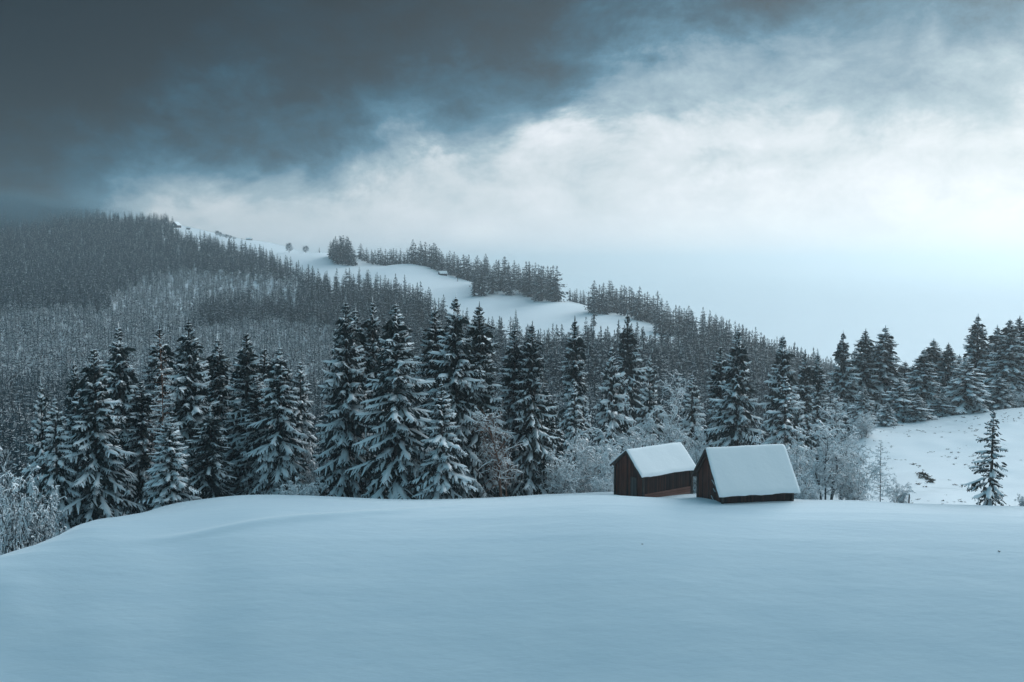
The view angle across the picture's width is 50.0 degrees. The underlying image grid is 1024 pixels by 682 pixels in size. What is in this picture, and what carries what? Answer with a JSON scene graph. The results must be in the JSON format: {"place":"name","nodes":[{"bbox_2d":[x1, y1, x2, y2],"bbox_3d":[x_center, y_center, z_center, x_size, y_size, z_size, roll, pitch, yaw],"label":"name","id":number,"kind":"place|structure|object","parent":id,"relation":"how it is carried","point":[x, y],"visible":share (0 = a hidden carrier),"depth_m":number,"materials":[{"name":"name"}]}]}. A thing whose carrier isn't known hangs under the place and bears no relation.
{"place":"outdoors","nodes":[
{"label":"outdoors","id":0,"kind":"place"},
{"bbox_2d":[0,215,1023,681],"bbox_3d":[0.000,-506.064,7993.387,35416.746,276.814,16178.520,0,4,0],"label":"snowy ground","id":1,"kind":"structure","parent":0,"point":[924,583],"depth_m":81.12,"materials":[{"name":"snow"}]},
{"bbox_2d":[0,438,25,554],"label":"frosted shrub","id":2,"kind":"object","parent":1,"relation":"on","point":[4,471],"visible":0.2,"depth_m":99.51,"materials":[{"name":"white plant"}]},
{"bbox_2d":[12,404,29,452],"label":"spruce tree","id":3,"kind":"object","parent":1,"relation":"on","point":[19,424],"visible":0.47,"depth_m":238.63,"materials":[{"name":"green plant"}]},
{"bbox_2d":[0,460,59,554],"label":"frosted shrub","id":4,"kind":"object","parent":1,"relation":"on","point":[8,532],"visible":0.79,"depth_m":89.79,"materials":[{"name":"white plant"}]},
{"bbox_2d":[17,378,58,545],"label":"spruce tree","id":5,"kind":"object","parent":1,"relation":"on","point":[39,434],"visible":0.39,"depth_m":112.57,"materials":[{"name":"green plant"}]},
{"bbox_2d":[10,485,67,544],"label":"frosted shrub","id":6,"kind":"object","parent":1,"relation":"on","point":[46,528],"visible":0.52,"depth_m":92.34,"materials":[{"name":"white plant"}]},
{"bbox_2d":[38,399,85,538],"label":"spruce tree","id":7,"kind":"object","parent":1,"relation":"on","point":[49,458],"visible":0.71,"depth_m":108.71,"materials":[{"name":"green plant"}]},
{"bbox_2d":[59,364,93,520],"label":"spruce tree","id":8,"kind":"object","parent":1,"relation":"on","point":[74,380],"visible":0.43,"depth_m":122.39,"materials":[{"name":"green plant"}]},
{"bbox_2d":[57,344,145,526],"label":"spruce tree","id":9,"kind":"object","parent":1,"relation":"on","point":[108,470],"visible":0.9,"depth_m":109.98,"materials":[{"name":"green plant"}]},
{"bbox_2d":[92,323,153,514],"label":"spruce tree","id":10,"kind":"object","parent":1,"relation":"on","point":[123,388],"visible":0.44,"depth_m":121.78,"materials":[{"name":"green plant"}]},
{"bbox_2d":[121,378,161,513],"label":"spruce tree","id":11,"kind":"object","parent":1,"relation":"on","point":[139,414],"visible":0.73,"depth_m":121.29,"materials":[{"name":"green plant"}]},
{"bbox_2d":[136,323,175,475],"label":"spruce tree","id":12,"kind":"object","parent":1,"relation":"on","point":[167,349],"visible":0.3,"depth_m":125.94,"materials":[{"name":"green plant"}]},
{"bbox_2d":[140,334,192,496],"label":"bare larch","id":13,"kind":"object","parent":1,"relation":"on","point":[162,400],"visible":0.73,"depth_m":110.56,"materials":[{"name":"white"}]},
{"bbox_2d":[138,416,201,509],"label":"spruce tree","id":14,"kind":"object","parent":1,"relation":"on","point":[170,485],"visible":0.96,"depth_m":105.59,"materials":[{"name":"green plant"}]},
{"bbox_2d":[152,316,234,499],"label":"spruce tree","id":15,"kind":"object","parent":1,"relation":"on","point":[189,408],"visible":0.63,"depth_m":113.71,"materials":[{"name":"green plant"}]},
{"bbox_2d":[184,407,236,499],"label":"spruce tree","id":16,"kind":"object","parent":1,"relation":"on","point":[213,474],"visible":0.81,"depth_m":112.22,"materials":[{"name":"green plant"}]},
{"bbox_2d":[0,263,425,391],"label":"young forest","id":17,"kind":"object","parent":1,"relation":"on","point":[144,329],"visible":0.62,"depth_m":628.22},
{"bbox_2d":[203,335,237,484],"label":"spruce tree","id":18,"kind":"object","parent":1,"relation":"on","point":[220,380],"visible":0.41,"depth_m":121.00,"materials":[{"name":"green plant"}]},
{"bbox_2d":[221,329,269,494],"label":"spruce tree","id":19,"kind":"object","parent":1,"relation":"on","point":[246,373],"visible":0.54,"depth_m":117.96,"materials":[{"name":"green plant"}]},
{"bbox_2d":[230,377,273,494],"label":"spruce tree","id":20,"kind":"object","parent":1,"relation":"on","point":[257,414],"visible":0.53,"depth_m":116.11,"materials":[{"name":"green plant"}]},
{"bbox_2d":[249,344,283,459],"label":"spruce tree","id":21,"kind":"object","parent":1,"relation":"on","point":[264,365],"visible":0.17,"depth_m":125.23,"materials":[{"name":"green plant"}]},
{"bbox_2d":[243,343,308,494],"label":"spruce tree","id":22,"kind":"object","parent":1,"relation":"on","point":[284,448],"visible":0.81,"depth_m":113.87,"materials":[{"name":"green plant"}]},
{"bbox_2d":[274,476,328,495],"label":"frosted shrub","id":23,"kind":"object","parent":1,"relation":"on","point":[310,489],"visible":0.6,"depth_m":109.17,"materials":[{"name":"white plant"}]},
{"bbox_2d":[286,362,318,492],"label":"spruce tree","id":24,"kind":"object","parent":1,"relation":"on","point":[304,390],"visible":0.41,"depth_m":124.53,"materials":[{"name":"green plant"}]},
{"bbox_2d":[294,445,328,492],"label":"frosted shrub","id":25,"kind":"object","parent":1,"relation":"on","point":[313,480],"visible":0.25,"depth_m":117.24,"materials":[{"name":"white plant"}]},
{"bbox_2d":[313,408,328,473],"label":"spruce tree","id":26,"kind":"object","parent":1,"relation":"on","point":[316,444],"visible":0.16,"depth_m":203.28,"materials":[{"name":"green plant"}]},
{"bbox_2d":[312,297,379,497],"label":"spruce tree","id":27,"kind":"object","parent":1,"relation":"on","point":[343,433],"visible":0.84,"depth_m":113.58,"materials":[{"name":"green plant"}]},
{"bbox_2d":[343,307,376,488],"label":"spruce tree","id":28,"kind":"object","parent":1,"relation":"on","point":[361,338],"visible":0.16,"depth_m":121.00,"materials":[{"name":"green plant"}]},
{"bbox_2d":[357,297,393,491],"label":"spruce tree","id":29,"kind":"object","parent":1,"relation":"on","point":[373,348],"visible":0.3,"depth_m":121.85,"materials":[{"name":"green plant"}]},
{"bbox_2d":[0,212,764,488],"bbox_3d":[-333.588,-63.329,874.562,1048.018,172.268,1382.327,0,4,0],"label":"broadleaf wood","id":30,"kind":"object","parent":1,"relation":"on","point":[65,329],"visible":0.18,"depth_m":618.98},
{"bbox_2d":[344,303,438,499],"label":"spruce tree","id":31,"kind":"object","parent":1,"relation":"on","point":[396,474],"visible":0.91,"depth_m":110.61,"materials":[{"name":"green plant"}]},
{"bbox_2d":[0,320,833,501],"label":"conifer forest","id":32,"kind":"object","parent":1,"relation":"on","point":[665,358],"visible":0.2,"depth_m":339.04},
{"bbox_2d":[0,198,840,384],"bbox_3d":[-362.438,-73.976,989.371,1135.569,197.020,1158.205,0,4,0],"label":"conifer forest","id":33,"kind":"object","parent":1,"relation":"on","point":[47,260],"visible":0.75,"depth_m":894.33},
{"bbox_2d":[409,305,450,490],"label":"spruce tree","id":34,"kind":"object","parent":1,"relation":"on","point":[430,341],"visible":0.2,"depth_m":119.82,"materials":[{"name":"green plant"}]},
{"bbox_2d":[409,381,478,499],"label":"spruce tree","id":35,"kind":"object","parent":1,"relation":"on","point":[440,487],"visible":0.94,"depth_m":108.25,"materials":[{"name":"green plant"}]},
{"bbox_2d":[420,292,488,498],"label":"spruce tree","id":36,"kind":"object","parent":1,"relation":"on","point":[457,378],"visible":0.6,"depth_m":115.53,"materials":[{"name":"green plant"}]},
{"bbox_2d":[474,266,490,295],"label":"spruce tree","id":37,"kind":"object","parent":1,"relation":"on","point":[481,290],"visible":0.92,"depth_m":741.51,"materials":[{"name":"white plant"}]},
{"bbox_2d":[451,301,519,497],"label":"spruce tree","id":38,"kind":"object","parent":1,"relation":"on","point":[479,332],"visible":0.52,"depth_m":117.51,"materials":[{"name":"green plant"}]},
{"bbox_2d":[484,266,500,293],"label":"spruce tree","id":39,"kind":"object","parent":1,"relation":"on","point":[492,289],"visible":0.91,"depth_m":749.72,"materials":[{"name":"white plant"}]},
{"bbox_2d":[468,403,529,497],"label":"bare tree","id":40,"kind":"object","parent":1,"relation":"on","point":[495,458],"visible":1,"depth_m":112.25,"materials":[{"name":"white plant"}]},
{"bbox_2d":[494,324,529,496],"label":"spruce tree","id":41,"kind":"object","parent":1,"relation":"on","point":[510,374],"visible":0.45,"depth_m":120.94,"materials":[{"name":"green plant"}]},
{"bbox_2d":[523,263,534,296],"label":"spruce tree","id":42,"kind":"object","parent":1,"relation":"on","point":[529,287],"visible":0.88,"depth_m":741.70,"materials":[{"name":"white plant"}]},
{"bbox_2d":[499,325,562,496],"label":"spruce tree","id":43,"kind":"object","parent":1,"relation":"on","point":[535,449],"visible":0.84,"depth_m":119.80,"materials":[{"name":"green plant"}]},
{"bbox_2d":[533,265,549,301],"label":"spruce tree","id":44,"kind":"object","parent":1,"relation":"on","point":[540,293],"visible":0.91,"depth_m":715.10,"materials":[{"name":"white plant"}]},
{"bbox_2d":[543,266,563,300],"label":"spruce tree","id":45,"kind":"object","parent":1,"relation":"on","point":[551,286],"visible":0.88,"depth_m":708.48,"materials":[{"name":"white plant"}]},
{"bbox_2d":[541,391,568,493],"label":"spruce tree","id":46,"kind":"object","parent":1,"relation":"on","point":[553,430],"visible":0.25,"depth_m":128.60,"materials":[{"name":"green plant"}]},
{"bbox_2d":[544,266,570,301],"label":"spruce tree","id":47,"kind":"object","parent":1,"relation":"on","point":[558,295],"visible":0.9,"depth_m":705.79,"materials":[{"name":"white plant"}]},
{"bbox_2d":[539,437,584,493],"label":"frosted shrub","id":48,"kind":"object","parent":1,"relation":"on","point":[565,479],"visible":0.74,"depth_m":118.74,"materials":[{"name":"white plant"}]},
{"bbox_2d":[553,316,593,485],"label":"spruce tree","id":49,"kind":"object","parent":1,"relation":"on","point":[574,368],"visible":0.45,"depth_m":150.13,"materials":[{"name":"green plant"}]},
{"bbox_2d":[561,380,588,481],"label":"spruce tree","id":50,"kind":"object","parent":1,"relation":"on","point":[572,429],"visible":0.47,"depth_m":138.72,"materials":[{"name":"green plant"}]},
{"bbox_2d":[550,411,618,492],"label":"frosted shrub","id":51,"kind":"object","parent":1,"relation":"on","point":[585,489],"visible":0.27,"depth_m":124.81,"materials":[{"name":"white plant"}]},
{"bbox_2d":[590,469,613,491],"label":"frosted shrub","id":52,"kind":"object","parent":1,"relation":"on","point":[605,484],"visible":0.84,"depth_m":111.80,"materials":[{"name":"white plant"}]},
{"bbox_2d":[576,423,633,491],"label":"frosted shrub","id":53,"kind":"object","parent":1,"relation":"on","point":[605,464],"visible":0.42,"depth_m":121.41,"materials":[{"name":"white plant"}]},
{"bbox_2d":[593,343,637,479],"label":"spruce tree","id":54,"kind":"object","parent":1,"relation":"on","point":[615,422],"visible":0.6,"depth_m":145.40,"materials":[{"name":"green plant"}]},
{"bbox_2d":[616,286,629,316],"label":"spruce tree","id":55,"kind":"object","parent":1,"relation":"on","point":[624,310],"visible":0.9,"depth_m":635.61,"materials":[{"name":"green plant"}]},
{"bbox_2d":[608,310,646,446],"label":"spruce tree","id":56,"kind":"object","parent":1,"relation":"on","point":[628,341],"visible":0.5,"depth_m":177.98,"materials":[{"name":"green plant"}]},
{"bbox_2d":[595,391,663,471],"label":"frosted shrub","id":57,"kind":"object","parent":1,"relation":"on","point":[645,442],"visible":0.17,"depth_m":139.64,"materials":[{"name":"white plant"}]},
{"bbox_2d":[630,291,647,320],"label":"spruce tree","id":58,"kind":"object","parent":1,"relation":"on","point":[636,315],"visible":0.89,"depth_m":618.14,"materials":[{"name":"green plant"}]},
{"bbox_2d":[640,291,653,322],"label":"spruce tree","id":59,"kind":"object","parent":1,"relation":"on","point":[647,309],"visible":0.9,"depth_m":621.40,"materials":[{"name":"green plant"}]},
{"bbox_2d":[628,358,666,446],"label":"spruce tree","id":60,"kind":"object","parent":1,"relation":"on","point":[648,391],"visible":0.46,"depth_m":150.57,"materials":[{"name":"green plant"}]},
{"bbox_2d":[610,442,695,496],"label":"timber hut","id":61,"kind":"object","parent":1,"relation":"on","point":[663,470],"visible":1,"depth_m":104.86,"materials":[{"name":"brown wood"}]},
{"bbox_2d":[630,477,636,495],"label":"door","id":62,"kind":"structure","parent":61,"relation":"in","point":[633,480],"depth_m":103.88,"materials":[{"name":"grey wood"}]},
{"bbox_2d":[638,402,713,482],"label":"frosted shrub","id":63,"kind":"object","parent":1,"relation":"on","point":[682,435],"visible":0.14,"depth_m":141.87,"materials":[{"name":"white plant"}]},
{"bbox_2d":[650,369,704,444],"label":"bare tree","id":64,"kind":"object","parent":1,"relation":"on","point":[672,398],"visible":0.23,"depth_m":168.19,"materials":[{"name":"white plant"}]},
{"bbox_2d":[678,372,706,491],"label":"spruce tree","id":65,"kind":"object","parent":1,"relation":"on","point":[690,407],"visible":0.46,"depth_m":150.61,"materials":[{"name":"green plant"}]},
{"bbox_2d":[688,414,722,493],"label":"frosted shrub","id":66,"kind":"object","parent":1,"relation":"on","point":[694,455],"visible":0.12,"depth_m":132.75,"materials":[{"name":"white plant"}]},
{"bbox_2d":[701,342,734,451],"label":"spruce tree","id":67,"kind":"object","parent":1,"relation":"on","point":[719,375],"visible":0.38,"depth_m":144.37,"materials":[{"name":"green plant"}]},
{"bbox_2d":[701,331,765,446],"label":"spruce tree","id":68,"kind":"object","parent":1,"relation":"on","point":[737,400],"visible":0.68,"depth_m":134.13,"materials":[{"name":"green plant"}]},
{"bbox_2d":[691,444,800,503],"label":"timber hut","id":69,"kind":"object","parent":1,"relation":"on","point":[746,474],"visible":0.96,"depth_m":95.51,"materials":[{"name":"brown wood"}]},
{"bbox_2d":[751,430,802,474],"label":"frosted shrub","id":70,"kind":"object","parent":1,"relation":"on","point":[757,441],"visible":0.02,"depth_m":123.22,"materials":[{"name":"white plant"}]},
{"bbox_2d":[758,336,805,470],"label":"spruce tree","id":71,"kind":"object","parent":1,"relation":"on","point":[783,355],"visible":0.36,"depth_m":150.19,"materials":[{"name":"green plant"}]},
{"bbox_2d":[761,373,808,494],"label":"spruce tree","id":72,"kind":"object","parent":1,"relation":"on","point":[784,414],"visible":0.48,"depth_m":130.64,"materials":[{"name":"green plant"}]},
{"bbox_2d":[792,394,809,473],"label":"spruce tree","id":73,"kind":"object","parent":1,"relation":"on","point":[799,418],"visible":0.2,"depth_m":158.94,"materials":[{"name":"green plant"}]},
{"bbox_2d":[787,423,818,498],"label":"frosted shrub","id":74,"kind":"object","parent":1,"relation":"on","point":[797,464],"visible":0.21,"depth_m":116.39,"materials":[{"name":"white plant"}]},
{"bbox_2d":[794,348,816,477],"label":"spruce tree","id":75,"kind":"object","parent":1,"relation":"on","point":[805,385],"visible":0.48,"depth_m":172.52,"materials":[{"name":"green plant"}]},
{"bbox_2d":[796,474,825,499],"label":"frosted shrub","id":76,"kind":"object","parent":1,"relation":"on","point":[803,494],"visible":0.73,"depth_m":105.06,"materials":[{"name":"white plant"}]},
{"bbox_2d":[808,352,831,489],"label":"spruce tree","id":77,"kind":"object","parent":1,"relation":"on","point":[819,384],"visible":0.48,"depth_m":176.37,"materials":[{"name":"green plant"}]},
{"bbox_2d":[798,419,845,499],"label":"bare tree","id":78,"kind":"object","parent":1,"relation":"on","point":[830,475],"visible":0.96,"depth_m":111.68,"materials":[{"name":"white plant"}]},
{"bbox_2d":[822,381,847,461],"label":"spruce tree","id":79,"kind":"object","parent":1,"relation":"on","point":[830,395],"visible":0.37,"depth_m":180.71,"materials":[{"name":"grey plant"}]},
{"bbox_2d":[825,330,861,445],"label":"spruce tree","id":80,"kind":"object","parent":1,"relation":"on","point":[844,373],"visible":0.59,"depth_m":204.96,"materials":[{"name":"green plant"}]},
{"bbox_2d":[810,397,876,499],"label":"bare tree","id":81,"kind":"object","parent":1,"relation":"on","point":[846,441],"visible":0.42,"depth_m":122.42,"materials":[{"name":"white plant"}]},
{"bbox_2d":[829,446,882,500],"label":"frosted shrub","id":82,"kind":"object","parent":1,"relation":"on","point":[850,485],"visible":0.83,"depth_m":112.94,"materials":[{"name":"white plant"}]},
{"bbox_2d":[846,385,875,435],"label":"spruce tree","id":83,"kind":"object","parent":1,"relation":"on","point":[864,405],"visible":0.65,"depth_m":180.83,"materials":[{"name":"white plant"}]},
{"bbox_2d":[854,411,876,437],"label":"frosted shrub","id":84,"kind":"object","parent":1,"relation":"on","point":[864,424],"visible":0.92,"depth_m":173.08,"materials":[{"name":"white plant"}]},
{"bbox_2d":[847,329,885,423],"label":"spruce tree","id":85,"kind":"object","parent":1,"relation":"on","point":[864,363],"visible":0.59,"depth_m":207.80,"materials":[{"name":"green plant"}]},
{"bbox_2d":[866,440,896,501],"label":"bare sapling","id":86,"kind":"object","parent":1,"relation":"on","point":[878,477],"visible":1,"depth_m":107.05,"materials":[{"name":"white"}]},
{"bbox_2d":[875,403,898,425],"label":"spruce tree","id":87,"kind":"object","parent":1,"relation":"on","point":[888,418],"visible":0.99,"depth_m":184.71,"materials":[{"name":"green plant"}]},
{"bbox_2d":[868,325,910,424],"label":"spruce tree","id":88,"kind":"object","parent":1,"relation":"on","point":[887,373],"visible":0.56,"depth_m":209.57,"materials":[{"name":"green plant"}]},
{"bbox_2d":[876,377,922,422],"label":"spruce tree","id":89,"kind":"object","parent":1,"relation":"on","point":[903,403],"visible":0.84,"depth_m":190.06,"materials":[{"name":"green plant"}]},
{"bbox_2d":[885,477,915,502],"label":"frosted shrub","id":90,"kind":"object","parent":1,"relation":"on","point":[900,498],"visible":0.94,"depth_m":107.09,"materials":[{"name":"white plant"}]},
{"bbox_2d":[894,362,915,406],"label":"spruce tree","id":91,"kind":"object","parent":1,"relation":"on","point":[904,370],"visible":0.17,"depth_m":212.30,"materials":[{"name":"green plant"}]},
{"bbox_2d":[896,348,942,419],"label":"spruce tree","id":92,"kind":"object","parent":1,"relation":"on","point":[926,387],"visible":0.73,"depth_m":195.93,"materials":[{"name":"green plant"}]},
{"bbox_2d":[900,395,938,422],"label":"spruce tree","id":93,"kind":"object","parent":1,"relation":"on","point":[923,412],"visible":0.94,"depth_m":188.29,"materials":[{"name":"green plant"}]},
{"bbox_2d":[915,339,946,402],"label":"spruce tree","id":94,"kind":"object","parent":1,"relation":"on","point":[933,353],"visible":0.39,"depth_m":207.74,"materials":[{"name":"green plant"}]},
{"bbox_2d":[851,413,1018,501],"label":"dry grass","id":95,"kind":"structure","parent":1,"relation":"on","point":[930,480],"depth_m":151.76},
{"bbox_2d":[930,393,959,417],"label":"spruce tree","id":96,"kind":"object","parent":1,"relation":"on","point":[941,409],"visible":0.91,"depth_m":192.63,"materials":[{"name":"green plant"}]},
{"bbox_2d":[933,342,963,403],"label":"spruce tree","id":97,"kind":"object","parent":1,"relation":"on","point":[947,361],"visible":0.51,"depth_m":206.15,"materials":[{"name":"green plant"}]},
{"bbox_2d":[942,358,994,413],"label":"spruce tree","id":98,"kind":"object","parent":1,"relation":"on","point":[972,392],"visible":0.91,"depth_m":193.57,"materials":[{"name":"green plant"}]},
{"bbox_2d":[957,314,994,400],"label":"spruce tree","id":99,"kind":"object","parent":1,"relation":"on","point":[977,333],"visible":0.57,"depth_m":211.77,"materials":[{"name":"green plant"}]},
{"bbox_2d":[961,408,1009,505],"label":"spruce tree","id":100,"kind":"object","parent":1,"relation":"on","point":[991,491],"visible":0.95,"depth_m":104.80,"materials":[{"name":"green plant"}]},
{"bbox_2d":[986,325,1005,387],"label":"spruce tree","id":101,"kind":"object","parent":1,"relation":"on","point":[993,339],"visible":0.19,"depth_m":216.14,"materials":[{"name":"green plant"}]},
{"bbox_2d":[980,377,1016,411],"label":"spruce tree","id":102,"kind":"object","parent":1,"relation":"on","point":[1000,403],"visible":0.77,"depth_m":198.24,"materials":[{"name":"green plant"}]},
{"bbox_2d":[980,320,1023,407],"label":"spruce tree","id":103,"kind":"object","parent":1,"relation":"on","point":[1010,374],"visible":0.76,"depth_m":203.84,"materials":[{"name":"green plant"}]},
{"bbox_2d":[994,316,1023,373],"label":"spruce tree","id":104,"kind":"object","parent":1,"relation":"on","point":[1019,327],"visible":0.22,"depth_m":211.91,"materials":[{"name":"green plant"}]},
{"bbox_2d":[1002,384,1023,407],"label":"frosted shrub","id":105,"kind":"object","parent":1,"relation":"on","point":[1017,397],"visible":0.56,"depth_m":200.09,"materials":[{"name":"white plant"}]},
{"bbox_2d":[0,0,1023,273],"label":"sky","id":106,"kind":"structure","parent":0,"point":[574,136],"materials":[{"name":"grey"}]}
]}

